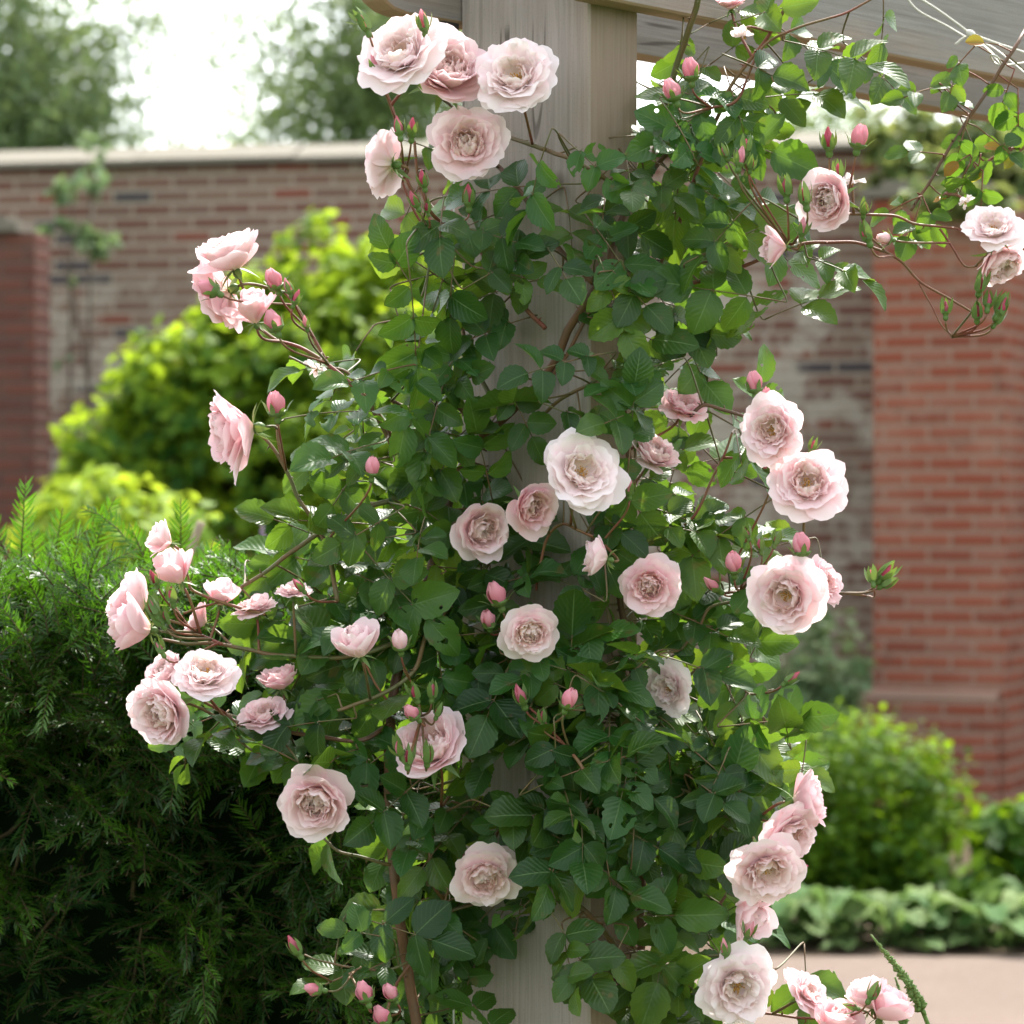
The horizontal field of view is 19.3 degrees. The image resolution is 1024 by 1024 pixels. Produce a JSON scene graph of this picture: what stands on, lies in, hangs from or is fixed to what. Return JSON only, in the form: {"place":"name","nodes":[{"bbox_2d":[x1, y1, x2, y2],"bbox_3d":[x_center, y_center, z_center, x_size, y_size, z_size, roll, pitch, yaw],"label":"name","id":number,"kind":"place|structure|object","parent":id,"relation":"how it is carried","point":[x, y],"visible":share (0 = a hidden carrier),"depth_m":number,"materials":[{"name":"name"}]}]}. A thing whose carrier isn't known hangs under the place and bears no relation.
{"place":"outdoors","nodes":[
{"label":"outdoors","id":0,"kind":"place"},
{"bbox_2d":[187,520,204,561],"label":"cut stem","id":1,"kind":"object","parent":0,"point":[198,529],"visible":0.35,"depth_m":5.99,"materials":[{"name":"beige plant"}]},
{"bbox_2d":[259,524,270,555],"bbox_3d":[-0.519,0.118,6.399,0.042,0.250,0.024,0,0,-22],"label":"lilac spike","id":2,"kind":"object","parent":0,"point":[262,531],"visible":0.09,"depth_m":6.40,"materials":[{"name":"plant"}]},
{"bbox_2d":[0,0,981,148],"label":"sky","id":3,"kind":"structure","parent":0,"point":[644,69],"materials":[{"name":"white"}]},
{"bbox_2d":[645,829,1023,956],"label":"planting bed","id":4,"kind":"object","parent":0,"point":[965,948],"depth_m":10.96,"materials":[{"name":"soil"}]},
{"bbox_2d":[0,215,49,562],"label":"brick pier","id":5,"kind":"structure","parent":4,"relation":"on","point":[24,349],"depth_m":15.07,"materials":[{"name":"brick"}]},
{"bbox_2d":[35,132,123,459],"bbox_3d":[-2.317,-0.232,16.270,0.478,3.669,0.471,0,0,0],"label":"wall creeper","id":6,"kind":"object","parent":4,"relation":"on","point":[89,238],"depth_m":16.17,"materials":[{"name":"green plant"}]},
{"bbox_2d":[0,460,221,575],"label":"lime shrub","id":7,"kind":"object","parent":4,"relation":"on","point":[89,494],"visible":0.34,"depth_m":11.47,"materials":[{"name":"green plant"}]},
{"bbox_2d":[34,206,461,587],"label":"shrub","id":8,"kind":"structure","parent":4,"relation":"on","point":[156,421],"depth_m":13.82,"materials":[{"name":"green plant"}]},
{"bbox_2d":[644,772,785,912],"bbox_3d":[0.750,1.314,12.118,0.763,1.031,0.935,0,0,0],"label":"leafy shrub","id":9,"kind":"object","parent":4,"relation":"on","point":[658,838],"depth_m":11.99,"materials":[{"name":"green plant"}]},
{"bbox_2d":[727,609,882,841],"bbox_3d":[1.327,1.043,14.215,0.891,1.182,0.732,0,0,0],"label":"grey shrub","id":10,"kind":"object","parent":4,"relation":"on","point":[823,689],"visible":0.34,"depth_m":14.21,"materials":[{"name":"green plant"}]},
{"bbox_2d":[760,893,874,947],"bbox_3d":[1.055,1.499,11.145,0.592,0.194,0.542,0,0,8],"label":"hosta","id":11,"kind":"object","parent":4,"relation":"on","point":[785,910],"visible":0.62,"depth_m":11.00,"materials":[{"name":"green plant"}]},
{"bbox_2d":[773,885,940,948],"bbox_3d":[1.224,1.483,11.190,0.720,0.226,0.660,0,0,37],"label":"hosta","id":12,"kind":"object","parent":4,"relation":"on","point":[817,895],"visible":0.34,"depth_m":11.10,"materials":[{"name":"green plant"}]},
{"bbox_2d":[761,697,987,899],"bbox_3d":[1.472,1.333,12.599,1.179,1.107,1.034,0,0,0],"label":"rounded shrub","id":13,"kind":"object","parent":4,"relation":"on","point":[868,850],"visible":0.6,"depth_m":12.36,"materials":[{"name":"green plant"}]},
{"bbox_2d":[819,889,971,950],"bbox_3d":[1.462,1.488,11.066,0.496,0.216,0.647,0,0,25],"label":"hosta","id":14,"kind":"object","parent":4,"relation":"on","point":[856,908],"visible":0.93,"depth_m":11.00,"materials":[{"name":"green plant"}]},
{"bbox_2d":[867,885,1009,944],"bbox_3d":[1.568,1.494,11.150,0.535,0.204,0.562,0,0,35],"label":"hosta","id":15,"kind":"object","parent":4,"relation":"on","point":[939,920],"visible":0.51,"depth_m":11.04,"materials":[{"name":"green plant"}]},
{"bbox_2d":[856,177,1023,839],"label":"brick pier","id":16,"kind":"structure","parent":4,"relation":"on","point":[948,518],"depth_m":14.76,"materials":[{"name":"brick"}]},
{"bbox_2d":[895,891,1023,948],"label":"hosta","id":17,"kind":"object","parent":4,"relation":"on","point":[1013,929],"visible":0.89,"depth_m":10.97,"materials":[{"name":"green plant"}]},
{"bbox_2d":[904,794,1023,914],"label":"border perennial","id":18,"kind":"object","parent":4,"relation":"on","point":[996,844],"visible":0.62,"depth_m":12.10,"materials":[{"name":"green plant"}]},
{"bbox_2d":[944,851,956,880],"bbox_3d":[1.754,1.441,12.104,0.065,0.172,0.052,0,0,32],"label":"flower plume","id":19,"kind":"object","parent":18,"relation":"in","point":[953,859],"visible":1,"depth_m":12.09,"materials":[{"name":"plant"}]},
{"bbox_2d":[956,837,971,876],"bbox_3d":[1.801,1.416,12.001,0.066,0.241,0.063,0,0,0],"label":"flower plume","id":20,"kind":"object","parent":18,"relation":"in","point":[965,858],"visible":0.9,"depth_m":11.99,"materials":[{"name":"beige plant"}]},
{"bbox_2d":[970,876,1023,938],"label":"hosta","id":21,"kind":"object","parent":4,"relation":"on","point":[1013,897],"visible":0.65,"depth_m":11.16,"materials":[{"name":"green plant"}]},
{"bbox_2d":[666,956,1023,1023],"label":"path","id":22,"kind":"structure","parent":0,"point":[969,990],"depth_m":10.21,"materials":[{"name":"beige concrete"}]},
{"bbox_2d":[870,934,929,1023],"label":"flower spike","id":23,"kind":"object","parent":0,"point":[916,997],"visible":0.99,"depth_m":3.82,"materials":[{"name":"green plant"}]},
{"label":"rose bed","id":24,"kind":"structure","parent":0,"visible":0},
{"bbox_2d":[0,476,461,1023],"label":"yew hedge","id":25,"kind":"object","parent":24,"relation":"on","point":[136,886],"visible":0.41,"depth_m":4.28,"materials":[{"name":"green plant"}]},
{"bbox_2d":[362,0,1023,1023],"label":"timber pergola","id":26,"kind":"object","parent":24,"relation":"on","point":[600,48],"visible":0.41,"depth_m":3.92,"materials":[{"name":"grey wood"}]},
{"bbox_2d":[450,182,454,1023],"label":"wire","id":27,"kind":"object","parent":26,"relation":"attached to","point":[451,764],"visible":0.04,"depth_m":4.02,"materials":[{"name":"metal"}]},
{"bbox_2d":[105,0,1023,1023],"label":"climbing rose","id":28,"kind":"object","parent":26,"relation":"attached to","point":[703,752],"visible":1,"depth_m":3.79,"materials":[{"name":"plant"}]},
{"bbox_2d":[894,977,908,1023],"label":"flower spike","id":29,"kind":"object","parent":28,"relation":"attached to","point":[905,1021],"visible":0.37,"depth_m":4.00,"materials":[{"name":"green plant"}]},
{"bbox_2d":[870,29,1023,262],"bbox_3d":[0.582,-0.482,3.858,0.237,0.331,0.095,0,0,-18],"label":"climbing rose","id":30,"kind":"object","parent":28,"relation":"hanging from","point":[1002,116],"visible":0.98,"depth_m":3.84,"materials":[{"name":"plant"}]},
{"bbox_2d":[907,0,1023,72],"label":"twine","id":31,"kind":"object","parent":26,"relation":"attached to","point":[970,33],"visible":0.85,"depth_m":4.12,"materials":[{"name":"beige fabric"}]},
{"label":"ground","id":32,"kind":"structure","parent":0,"visible":0},
{"bbox_2d":[0,0,262,150],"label":"tree","id":33,"kind":"object","parent":32,"relation":"on","point":[43,106],"visible":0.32,"depth_m":26.47,"materials":[{"name":"green plant"}]},
{"bbox_2d":[61,0,645,146],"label":"tree","id":34,"kind":"object","parent":32,"relation":"on","point":[353,110],"visible":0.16,"depth_m":28.56,"materials":[{"name":"green plant"}]},
{"bbox_2d":[0,130,998,798],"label":"brick wall","id":35,"kind":"structure","parent":32,"relation":"on","point":[164,212],"depth_m":16.42,"materials":[{"name":"brick"}]},
{"bbox_2d":[701,73,914,132],"bbox_3d":[3.407,-2.124,36.115,4.819,7.463,3.810,0,0,0],"label":"tree","id":36,"kind":"object","parent":32,"relation":"on","point":[813,125],"visible":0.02,"depth_m":35.76,"materials":[{"name":"green plant"}]}
]}

